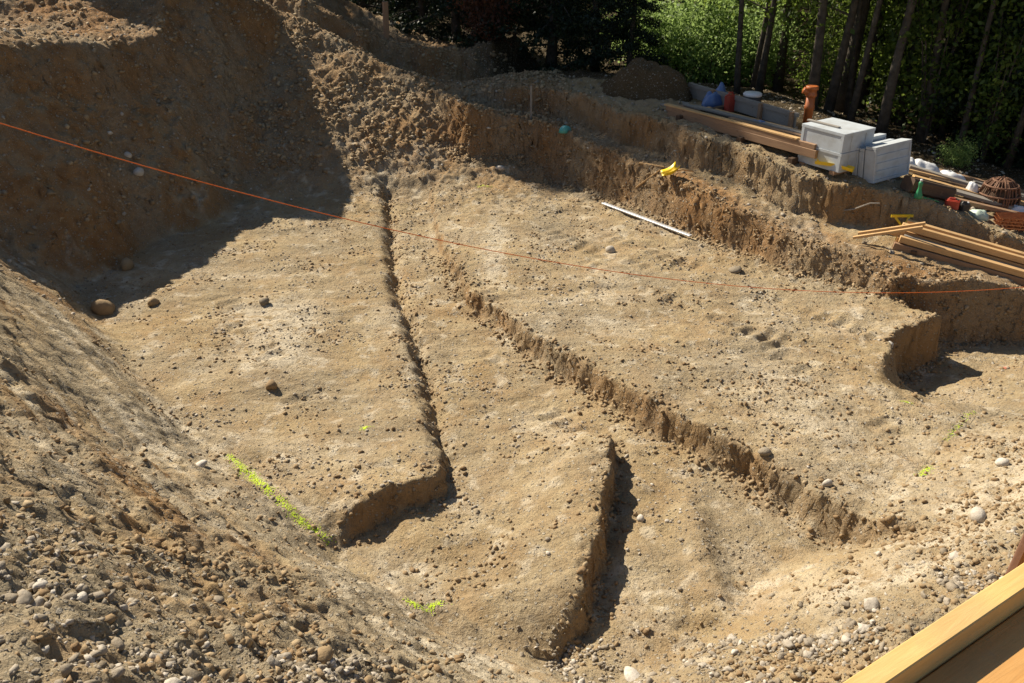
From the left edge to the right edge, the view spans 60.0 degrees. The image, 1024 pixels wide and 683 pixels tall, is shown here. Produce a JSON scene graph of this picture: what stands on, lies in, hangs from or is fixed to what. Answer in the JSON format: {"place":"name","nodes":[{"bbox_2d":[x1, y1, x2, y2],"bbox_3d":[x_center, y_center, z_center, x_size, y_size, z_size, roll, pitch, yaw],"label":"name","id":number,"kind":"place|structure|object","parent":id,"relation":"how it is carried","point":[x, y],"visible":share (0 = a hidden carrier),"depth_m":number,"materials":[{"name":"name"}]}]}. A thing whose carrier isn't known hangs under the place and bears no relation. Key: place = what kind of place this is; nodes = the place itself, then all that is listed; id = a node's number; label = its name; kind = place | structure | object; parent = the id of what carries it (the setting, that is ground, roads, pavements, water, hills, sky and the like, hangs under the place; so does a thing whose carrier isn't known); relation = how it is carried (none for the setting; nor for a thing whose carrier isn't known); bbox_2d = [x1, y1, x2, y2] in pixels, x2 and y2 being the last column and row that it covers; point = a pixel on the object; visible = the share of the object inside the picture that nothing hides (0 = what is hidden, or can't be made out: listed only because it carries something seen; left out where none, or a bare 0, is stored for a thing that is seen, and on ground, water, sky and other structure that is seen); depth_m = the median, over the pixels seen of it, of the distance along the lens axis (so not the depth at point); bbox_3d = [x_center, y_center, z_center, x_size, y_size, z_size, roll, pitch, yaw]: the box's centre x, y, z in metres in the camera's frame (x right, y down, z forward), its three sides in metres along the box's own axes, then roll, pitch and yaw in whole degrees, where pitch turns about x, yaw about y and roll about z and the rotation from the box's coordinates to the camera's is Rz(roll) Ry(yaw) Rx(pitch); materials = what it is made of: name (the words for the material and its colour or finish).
{"place":"outdoors","nodes":[
{"label":"outdoors","id":0,"kind":"place"},
{"bbox_2d":[0,123,1021,292],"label":"cord","id":1,"kind":"object","parent":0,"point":[438,239],"visible":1,"depth_m":6.61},
{"bbox_2d":[0,0,1023,682],"bbox_3d":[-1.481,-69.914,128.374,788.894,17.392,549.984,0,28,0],"label":"ground","id":2,"kind":"structure","parent":0,"point":[64,354],"depth_m":10.90,"materials":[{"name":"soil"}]},
{"bbox_2d":[90,299,115,315],"bbox_3d":[-5.773,-0.461,12.522,0.314,0.278,0.274,5,19,-14],"label":"stone","id":3,"kind":"object","parent":2,"relation":"on","point":[100,307],"visible":0.94,"depth_m":12.42,"materials":[{"name":"beige stone"}]},
{"bbox_2d":[224,454,277,494],"bbox_3d":[-2.640,1.308,8.840,0.218,0.176,1.126,-21,34,-34],"label":"spray mark","id":4,"kind":"object","parent":2,"relation":"on","point":[267,488],"visible":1,"depth_m":8.77,"materials":[{"name":"paint"}]},
{"bbox_2d":[0,0,572,264],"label":"earth clods","id":5,"kind":"object","parent":2,"relation":"on","point":[526,73],"visible":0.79,"depth_m":18.22,"materials":[{"name":"brown soil"}]},
{"bbox_2d":[273,490,335,544],"bbox_3d":[-1.989,1.665,8.295,0.807,0.245,0.202,18,32,30],"label":"spray mark","id":6,"kind":"object","parent":2,"relation":"on","point":[302,518],"visible":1,"depth_m":8.24,"materials":[{"name":"paint"}]},
{"bbox_2d":[315,646,333,663],"bbox_3d":[-0.986,1.649,4.635,0.098,0.102,0.113,3,28,5],"label":"stone","id":7,"kind":"object","parent":2,"relation":"on","point":[324,654],"visible":0.8,"depth_m":4.61,"materials":[{"name":"beige stone"}]},
{"bbox_2d":[382,1,389,39],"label":"wooden post","id":8,"kind":"object","parent":2,"relation":"on","point":[385,19],"visible":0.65,"depth_m":21.67,"materials":[{"name":"brown wood"}]},
{"bbox_2d":[349,0,431,22],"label":"spruce tree","id":9,"kind":"object","parent":2,"relation":"on","point":[361,3],"visible":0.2,"depth_m":29.50,"materials":[{"name":"green plant"}]},
{"bbox_2d":[324,187,471,557],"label":"earth crumbs","id":10,"kind":"object","parent":2,"relation":"on","point":[395,497],"visible":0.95,"depth_m":10.87,"materials":[{"name":"brown soil"}]},
{"bbox_2d":[376,0,469,41],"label":"spruce tree","id":11,"kind":"object","parent":2,"relation":"on","point":[421,8],"visible":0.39,"depth_m":26.85,"materials":[{"name":"green plant"}]},
{"bbox_2d":[390,0,524,44],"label":"spruce tree","id":12,"kind":"object","parent":2,"relation":"on","point":[440,11],"visible":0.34,"depth_m":25.33,"materials":[{"name":"green plant"}]},
{"bbox_2d":[446,0,542,45],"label":"russet bush","id":13,"kind":"object","parent":2,"relation":"on","point":[477,4],"visible":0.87,"depth_m":22.08,"materials":[{"name":"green plant"}]},
{"bbox_2d":[0,501,1018,682],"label":"gravel","id":14,"kind":"structure","parent":2,"relation":"on","point":[173,661],"depth_m":4.55,"materials":[{"name":"grey gravel"}]},
{"bbox_2d":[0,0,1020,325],"bbox_3d":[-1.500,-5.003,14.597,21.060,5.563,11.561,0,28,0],"label":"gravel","id":15,"kind":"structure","parent":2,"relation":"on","point":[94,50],"depth_m":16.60,"materials":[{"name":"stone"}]},
{"bbox_2d":[0,340,1023,682],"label":"earth crumbs","id":16,"kind":"object","parent":2,"relation":"on","point":[248,642],"visible":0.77,"depth_m":5.95,"materials":[{"name":"brown soil"}]},
{"bbox_2d":[501,0,629,70],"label":"spruce tree","id":17,"kind":"object","parent":2,"relation":"on","point":[555,18],"visible":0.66,"depth_m":22.18,"materials":[{"name":"green plant"}]},
{"bbox_2d":[549,432,640,666],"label":"earth crumbs","id":18,"kind":"object","parent":2,"relation":"on","point":[582,569],"visible":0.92,"depth_m":7.97,"materials":[{"name":"brown soil"}]},
{"bbox_2d":[539,0,654,71],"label":"spruce tree","id":19,"kind":"object","parent":2,"relation":"on","point":[593,19],"visible":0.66,"depth_m":21.43,"materials":[{"name":"green plant"}]},
{"bbox_2d":[576,0,674,72],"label":"spruce tree","id":20,"kind":"object","parent":2,"relation":"on","point":[628,47],"visible":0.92,"depth_m":21.01,"materials":[{"name":"green plant"}]},
{"bbox_2d":[624,666,639,681],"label":"stone","id":21,"kind":"object","parent":2,"relation":"on","point":[631,674],"visible":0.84,"depth_m":6.83,"materials":[{"name":"stone"}]},
{"bbox_2d":[600,57,692,101],"bbox_3d":[2.699,-5.355,18.098,1.549,0.764,2.366,-18,33,-31],"label":"earth heap","id":22,"kind":"object","parent":2,"relation":"on","point":[640,78],"visible":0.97,"depth_m":17.61,"materials":[{"name":"soil"}]},
{"bbox_2d":[602,202,691,236],"bbox_3d":[2.315,-2.143,15.480,0.078,0.032,2.182,-19,32,-32],"label":"straightedge","id":23,"kind":"object","parent":2,"relation":"on","point":[648,220],"visible":1,"depth_m":15.39,"materials":[{"name":"metal"}]},
{"bbox_2d":[618,0,738,78],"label":"shrub","id":24,"kind":"object","parent":2,"relation":"on","point":[676,43],"visible":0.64,"depth_m":21.80,"materials":[{"name":"green plant"}]},
{"bbox_2d":[643,2,730,78],"bbox_3d":[4.727,-7.881,23.237,3.204,2.775,2.885,-1,28,-3],"label":"shrub","id":25,"kind":"object","parent":2,"relation":"on","point":[683,14],"visible":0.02,"depth_m":22.39,"materials":[{"name":"green plant"}]},
{"bbox_2d":[431,249,944,551],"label":"earth crumbs","id":26,"kind":"object","parent":2,"relation":"on","point":[888,519],"visible":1,"depth_m":9.73,"materials":[{"name":"brown soil"}]},
{"bbox_2d":[661,15,752,85],"bbox_3d":[4.731,-6.965,21.788,2.465,2.135,2.219,-17,32,-30],"label":"shrub","id":27,"kind":"object","parent":2,"relation":"on","point":[709,72],"visible":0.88,"depth_m":21.65,"materials":[{"name":"green plant"}]},
{"bbox_2d":[701,82,727,106],"bbox_3d":[3.940,-4.751,17.087,0.678,0.470,0.416,-11,29,-20],"label":"blue tarpaulin","id":28,"kind":"object","parent":2,"relation":"on","point":[711,99],"visible":0.75,"depth_m":16.97,"materials":[{"name":"blue plastic"}]},
{"bbox_2d":[654,0,779,86],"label":"shrub","id":29,"kind":"object","parent":2,"relation":"on","point":[728,22],"visible":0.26,"depth_m":21.97,"materials":[{"name":"green plant"}]},
{"bbox_2d":[724,91,734,111],"bbox_3d":[4.120,-4.534,16.749,0.220,0.360,0.140,-14,31,-25],"label":"canister","id":30,"kind":"object","parent":2,"relation":"on","point":[729,102],"visible":0.97,"depth_m":16.69,"materials":[{"name":"red plastic"}]},
{"bbox_2d":[436,140,1023,347],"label":"earth crumbs","id":31,"kind":"object","parent":2,"relation":"on","point":[901,299],"visible":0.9,"depth_m":14.45,"materials":[{"name":"brown soil"}]},
{"bbox_2d":[440,109,1023,344],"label":"earth crumbs","id":32,"kind":"object","parent":2,"relation":"on","point":[894,271],"visible":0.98,"depth_m":14.09,"materials":[{"name":"brown soil"}]},
{"bbox_2d":[733,0,743,93],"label":"beech tree","id":33,"kind":"object","parent":2,"relation":"on","point":[737,79],"visible":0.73,"depth_m":19.00,"materials":[{"name":"brown plant"}]},
{"bbox_2d":[456,83,1023,244],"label":"earth crumbs","id":34,"kind":"object","parent":2,"relation":"on","point":[804,176],"visible":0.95,"depth_m":15.06,"materials":[{"name":"brown soil"}]},
{"bbox_2d":[683,0,798,83],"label":"shrub","id":35,"kind":"object","parent":2,"relation":"on","point":[729,1],"visible":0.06,"depth_m":22.73,"materials":[{"name":"green plant"}]},
{"bbox_2d":[688,82,799,127],"bbox_3d":[4.257,-4.429,16.651,0.111,0.365,2.823,-16,31,-28],"label":"shuttering panel","id":36,"kind":"object","parent":2,"relation":"on","point":[768,112],"visible":0.67,"depth_m":16.29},
{"bbox_2d":[750,1,770,88],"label":"beech tree","id":37,"kind":"object","parent":2,"relation":"on","point":[758,59],"visible":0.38,"depth_m":20.84,"materials":[{"name":"brown plant"}]},
{"bbox_2d":[736,125,784,142],"bbox_3d":[4.395,-3.633,15.553,1.270,0.112,0.096,-20,33,-31],"label":"bearer","id":38,"kind":"object","parent":2,"relation":"on","point":[740,139],"visible":0.22,"depth_m":15.23,"materials":[{"name":"brown wood"}]},
{"bbox_2d":[678,105,798,136],"bbox_3d":[4.190,-3.902,15.937,0.166,0.105,3.199,-19,33,-32],"label":"timber plank","id":39,"kind":"object","parent":38,"relation":"on","point":[713,114],"visible":0.13,"depth_m":16.72,"materials":[{"name":"wood"}]},
{"bbox_2d":[683,103,728,117],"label":"timber plank","id":40,"kind":"object","parent":39,"relation":"on","point":[690,105],"visible":0.34,"depth_m":16.69,"materials":[{"name":"wood"}]},
{"bbox_2d":[697,106,801,133],"bbox_3d":[4.266,-3.875,15.595,0.124,0.042,2.600,-20,34,-33],"label":"timber plank","id":41,"kind":"object","parent":40,"relation":"on","point":[746,118],"visible":0.84,"depth_m":15.67,"materials":[{"name":"wood"}]},
{"bbox_2d":[728,117,800,136],"bbox_3d":[4.531,-3.590,15.055,0.092,0.030,2.102,-20,34,-34],"label":"timber plank","id":42,"kind":"object","parent":41,"relation":"on","point":[770,127],"visible":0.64,"depth_m":15.21,"materials":[{"name":"wood"}]},
{"bbox_2d":[667,111,817,158],"bbox_3d":[3.897,-3.614,15.357,0.077,0.130,3.299,-19,33,-32],"label":"timber plank","id":43,"kind":"object","parent":38,"relation":"on","point":[789,147],"visible":0.9,"depth_m":15.01,"materials":[{"name":"brown wood"}]},
{"bbox_2d":[666,106,816,149],"bbox_3d":[3.876,-3.730,15.349,0.084,0.082,3.299,-19,33,-32],"label":"timber plank","id":44,"kind":"object","parent":43,"relation":"on","point":[806,144],"visible":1,"depth_m":15.17,"materials":[{"name":"brown wood"}]},
{"bbox_2d":[664,103,799,139],"bbox_3d":[3.763,-3.859,15.468,0.113,0.033,2.999,-19,33,-32],"label":"timber plank","id":45,"kind":"object","parent":44,"relation":"on","point":[736,122],"visible":1,"depth_m":15.32,"materials":[{"name":"brown wood"}]},
{"bbox_2d":[712,1,811,88],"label":"shrub","id":46,"kind":"object","parent":2,"relation":"on","point":[751,53],"visible":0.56,"depth_m":21.44,"materials":[{"name":"green plant"}]},
{"bbox_2d":[681,0,846,91],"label":"beech tree","id":47,"kind":"object","parent":2,"relation":"on","point":[760,82],"visible":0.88,"depth_m":19.55,"materials":[{"name":"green plant"}]},
{"bbox_2d":[753,0,818,82],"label":"sapling","id":48,"kind":"object","parent":2,"relation":"on","point":[797,2],"visible":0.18,"depth_m":23.66,"materials":[{"name":"green plant"}]},
{"bbox_2d":[787,155,798,164],"bbox_3d":[5.046,-3.113,14.821,1.270,0.111,0.092,-19,33,-31],"label":"bearer","id":49,"kind":"object","parent":2,"relation":"on","point":[793,160],"visible":0.23,"depth_m":14.50,"materials":[{"name":"brown wood"}]},
{"bbox_2d":[798,117,875,175],"bbox_3d":[5.198,-3.179,14.346,0.800,0.692,0.919,-17,32,-30],"label":"panel stack","id":50,"kind":"object","parent":49,"relation":"on","point":[838,142],"visible":0.83,"depth_m":14.03,"materials":[{"name":"white plastic"}]},
{"bbox_2d":[802,85,818,122],"bbox_3d":[5.268,-4.092,15.852,0.286,0.936,0.221,0,28,0],"label":"drain pipe","id":51,"kind":"object","parent":2,"relation":"on","point":[809,92],"visible":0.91,"depth_m":15.70,"materials":[{"name":"orange plastic"}]},
{"bbox_2d":[748,0,876,92],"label":"beech tree","id":52,"kind":"object","parent":2,"relation":"on","point":[777,86],"visible":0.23,"depth_m":21.16,"materials":[{"name":"brown plant"}]},
{"bbox_2d":[808,0,827,108],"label":"beech tree","id":53,"kind":"object","parent":2,"relation":"on","point":[815,72],"visible":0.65,"depth_m":17.45,"materials":[{"name":"brown plant"}]},
{"bbox_2d":[789,0,847,97],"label":"sapling","id":54,"kind":"object","parent":2,"relation":"on","point":[805,75],"visible":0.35,"depth_m":19.86,"materials":[{"name":"green plant"}]},
{"bbox_2d":[789,15,854,108],"bbox_3d":[6.455,-5.737,18.376,1.206,2.033,1.180,19,33,32],"label":"sapling","id":55,"kind":"object","parent":2,"relation":"on","point":[824,74],"visible":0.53,"depth_m":18.30,"materials":[{"name":"green wood"}]},
{"bbox_2d":[734,0,956,111],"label":"beech tree","id":56,"kind":"object","parent":2,"relation":"on","point":[831,98],"visible":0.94,"depth_m":17.82,"materials":[{"name":"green plant"}]},
{"bbox_2d":[834,0,870,112],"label":"beech tree","id":57,"kind":"object","parent":2,"relation":"on","point":[840,102],"visible":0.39,"depth_m":18.88,"materials":[{"name":"brown plant"}]},
{"bbox_2d":[843,0,862,115],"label":"beech tree","id":58,"kind":"object","parent":2,"relation":"on","point":[848,97],"visible":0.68,"depth_m":18.16,"materials":[{"name":"brown plant"}]},
{"bbox_2d":[809,0,896,107],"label":"sapling","id":59,"kind":"object","parent":2,"relation":"on","point":[866,30],"visible":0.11,"depth_m":20.11,"materials":[{"name":"green wood"}]},
{"bbox_2d":[858,147,865,177],"bbox_3d":[5.899,-2.918,14.263,0.925,0.507,0.149,-17,32,-30],"label":"grey panel","id":60,"kind":"object","parent":2,"relation":"on","point":[861,162],"visible":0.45,"depth_m":14.01,"materials":[{"name":"grey concrete"}]},
{"bbox_2d":[846,0,882,121],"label":"beech tree","id":61,"kind":"object","parent":2,"relation":"on","point":[851,116],"visible":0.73,"depth_m":17.38,"materials":[{"name":"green plant"}]},
{"bbox_2d":[863,138,911,183],"bbox_3d":[5.986,-2.884,14.134,0.925,0.579,0.256,-17,32,-30],"label":"grey panel","id":62,"kind":"object","parent":2,"relation":"on","point":[887,160],"visible":1,"depth_m":14.01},
{"bbox_2d":[853,226,922,238],"bbox_3d":[5.556,-1.613,13.131,0.958,0.041,0.046,-7,24,22],"label":"wooden lath","id":63,"kind":"object","parent":2,"relation":"on","point":[888,232],"visible":1,"depth_m":13.11,"materials":[{"name":"brown wood"}]},
{"bbox_2d":[811,0,966,109],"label":"beech tree","id":64,"kind":"object","parent":2,"relation":"on","point":[864,91],"visible":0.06,"depth_m":20.00,"materials":[{"name":"brown plant"}]},
{"bbox_2d":[867,28,910,110],"bbox_3d":[8.550,-6.119,20.127,1.218,2.098,1.244,20,33,33],"label":"sapling","id":65,"kind":"object","parent":2,"relation":"on","point":[882,85],"visible":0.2,"depth_m":20.25,"materials":[{"name":"green plant"}]},
{"bbox_2d":[858,222,925,234],"bbox_3d":[5.677,-1.694,13.281,0.936,0.042,0.046,-7,24,22],"label":"wooden lath","id":66,"kind":"object","parent":2,"relation":"on","point":[891,228],"visible":0.96,"depth_m":13.26,"materials":[{"name":"brown wood"}]},
{"bbox_2d":[875,0,916,135],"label":"beech tree","id":67,"kind":"object","parent":2,"relation":"on","point":[883,120],"visible":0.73,"depth_m":16.89,"materials":[{"name":"brown plant"}]},
{"bbox_2d":[850,0,948,125],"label":"sapling","id":68,"kind":"object","parent":2,"relation":"on","point":[886,52],"visible":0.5,"depth_m":18.22,"materials":[{"name":"green wood"}]},
{"bbox_2d":[893,0,926,125],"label":"beech tree","id":69,"kind":"object","parent":2,"relation":"on","point":[900,112],"visible":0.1,"depth_m":18.55,"materials":[{"name":"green plant"}]},
{"bbox_2d":[876,311,951,382],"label":"earth crumbs","id":70,"kind":"object","parent":2,"relation":"on","point":[913,327],"visible":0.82,"depth_m":11.97,"materials":[{"name":"brown soil"}]},
{"bbox_2d":[830,0,1008,131],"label":"beech tree","id":71,"kind":"object","parent":2,"relation":"on","point":[954,15],"visible":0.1,"depth_m":17.72,"materials":[{"name":"green plant"}]},
{"bbox_2d":[915,159,939,172],"bbox_3d":[7.107,-3.019,15.320,0.639,0.246,0.325,18,32,30],"label":"white sack","id":72,"kind":"object","parent":2,"relation":"on","point":[926,165],"visible":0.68,"depth_m":15.23,"materials":[{"name":"white plastic"}]},
{"bbox_2d":[900,175,956,200],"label":"dark beam","id":73,"kind":"structure","parent":2,"relation":"on","point":[931,189],"depth_m":13.84,"materials":[{"name":"brown wood"}]},
{"bbox_2d":[894,257,965,390],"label":"earth crumbs","id":74,"kind":"object","parent":2,"relation":"on","point":[938,354],"visible":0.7,"depth_m":12.23,"materials":[{"name":"brown soil"}]},
{"bbox_2d":[873,0,991,142],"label":"sapling","id":75,"kind":"object","parent":2,"relation":"on","point":[943,79],"visible":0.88,"depth_m":16.76,"materials":[{"name":"green plant"}]},
{"bbox_2d":[915,0,949,142],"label":"beech tree","id":76,"kind":"object","parent":2,"relation":"on","point":[919,134],"visible":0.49,"depth_m":16.91,"materials":[{"name":"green plant"}]},
{"bbox_2d":[843,563,1023,682],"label":"guard rail","id":77,"kind":"object","parent":2,"relation":"on","point":[978,637],"visible":1,"depth_m":1.98,"materials":[{"name":"beige wood"}]},
{"bbox_2d":[855,0,1022,138],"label":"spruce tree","id":78,"kind":"object","parent":2,"relation":"on","point":[955,127],"visible":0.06,"depth_m":19.21,"materials":[{"name":"green plant"}]},
{"bbox_2d":[909,164,981,187],"bbox_3d":[7.381,-2.757,14.970,1.345,0.055,0.164,20,28,9],"label":"timber plank","id":79,"kind":"object","parent":2,"relation":"on","point":[951,178],"visible":0.68,"depth_m":14.95,"materials":[{"name":"brown wood"}]},
{"bbox_2d":[868,0,1023,159],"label":"spruce tree","id":80,"kind":"object","parent":2,"relation":"on","point":[955,103],"visible":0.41,"depth_m":16.96,"materials":[{"name":"green plant"}]},
{"bbox_2d":[932,135,982,169],"bbox_3d":[8.046,-3.418,16.073,0.887,0.768,0.799,8,29,16],"label":"shrub","id":81,"kind":"object","parent":2,"relation":"on","point":[956,158],"visible":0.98,"depth_m":16.02,"materials":[{"name":"green plant"}]},
{"bbox_2d":[970,506,985,522],"bbox_3d":[3.786,1.412,7.212,0.119,0.128,0.187,4,17,13],"label":"stone","id":82,"kind":"object","parent":2,"relation":"on","point":[977,514],"visible":0.96,"depth_m":7.16,"materials":[{"name":"stone"}]},
{"bbox_2d":[944,0,1022,132],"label":"sapling","id":83,"kind":"object","parent":2,"relation":"on","point":[966,75],"visible":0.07,"depth_m":17.76,"materials":[{"name":"green plant"}]},
{"bbox_2d":[945,0,1023,164],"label":"sapling","id":84,"kind":"object","parent":2,"relation":"on","point":[989,131],"visible":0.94,"depth_m":16.10,"materials":[{"name":"green plant"}]},
{"bbox_2d":[954,197,1017,212],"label":"timber plank","id":85,"kind":"object","parent":2,"relation":"on","point":[985,206],"visible":0.71,"depth_m":14.08,"materials":[{"name":"brown wood"}]},
{"bbox_2d":[957,0,1016,152],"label":"beech tree","id":86,"kind":"object","parent":2,"relation":"on","point":[966,118],"visible":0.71,"depth_m":16.30,"materials":[{"name":"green plant"}]},
{"bbox_2d":[964,0,1023,168],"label":"beech tree","id":87,"kind":"object","parent":2,"relation":"on","point":[1009,159],"visible":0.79,"depth_m":16.25,"materials":[{"name":"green plant"}]},
{"bbox_2d":[978,175,1021,208],"bbox_3d":[7.950,-2.476,14.445,0.652,0.442,0.671,0,28,0],"label":"basket","id":88,"kind":"object","parent":2,"relation":"on","point":[1003,190],"visible":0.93,"depth_m":14.27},
{"bbox_2d":[993,224,1023,230],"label":"steel mat","id":89,"kind":"object","parent":2,"relation":"on","point":[1014,228],"visible":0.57,"depth_m":13.77,"materials":[{"name":"brown metal"}]},
{"bbox_2d":[992,216,1023,227],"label":"steel mat","id":90,"kind":"object","parent":89,"relation":"on","point":[1007,224],"visible":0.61,"depth_m":13.79,"materials":[{"name":"brown metal"}]},
{"bbox_2d":[993,213,1023,224],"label":"steel mat","id":91,"kind":"object","parent":90,"relation":"on","point":[996,216],"visible":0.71,"depth_m":13.81,"materials":[{"name":"brown metal"}]},
{"bbox_2d":[995,211,1023,220],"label":"steel mat","id":92,"kind":"object","parent":91,"relation":"on","point":[1016,216],"visible":1,"depth_m":13.89,"materials":[{"name":"brown metal"}]},
{"bbox_2d":[1005,534,1023,574],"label":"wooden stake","id":93,"kind":"object","parent":2,"relation":"on","point":[1017,560],"visible":0.17,"depth_m":2.35,"materials":[{"name":"brown wood"}]},
{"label":"timber plank","id":94,"kind":"object","parent":2,"relation":"on","visible":0},
{"bbox_2d":[956,189,1013,208],"bbox_3d":[7.754,-2.268,14.343,1.778,0.055,0.166,16,32,4],"label":"timber plank","id":95,"kind":"object","parent":94,"relation":"on","point":[973,196],"visible":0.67,"depth_m":14.30,"materials":[{"name":"wood"}]},
{"bbox_3d":[7.445,-1.018,13.140,3.463,0.100,0.125,19,31,11],"label":"timber beam","id":96,"kind":"object","parent":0,"visible":0},
{"bbox_2d":[890,226,1023,267],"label":"timber beam","id":97,"kind":"structure","parent":96,"relation":"on","point":[1003,260],"depth_m":13.25,"materials":[{"name":"brown wood"}]},
{"bbox_2d":[902,222,1023,263],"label":"timber beam","id":98,"kind":"structure","parent":97,"relation":"on","point":[972,245],"depth_m":13.17,"materials":[{"name":"brown wood"}]},
{"bbox_3d":[7.579,-1.183,13.236,3.315,0.105,0.117,19,31,11],"label":"timber beam","id":99,"kind":"object","parent":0,"visible":0},
{"bbox_2d":[906,219,1023,255],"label":"timber beam","id":100,"kind":"structure","parent":99,"relation":"on","point":[965,237],"depth_m":13.28,"materials":[{"name":"brown wood"}]},
{"bbox_3d":[6.059,-1.455,13.418,0.085,0.103,0.701,9,31,17],"label":"bearer","id":101,"kind":"object","parent":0,"visible":0},
{"bbox_2d":[892,241,1023,285],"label":"timber beam","id":102,"kind":"structure","parent":101,"relation":"on","point":[898,246],"depth_m":13.04,"materials":[{"name":"brown wood"}]},
{"bbox_2d":[898,235,1023,277],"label":"timber beam","id":103,"kind":"structure","parent":102,"relation":"on","point":[964,256],"depth_m":13.00,"materials":[{"name":"brown wood"}]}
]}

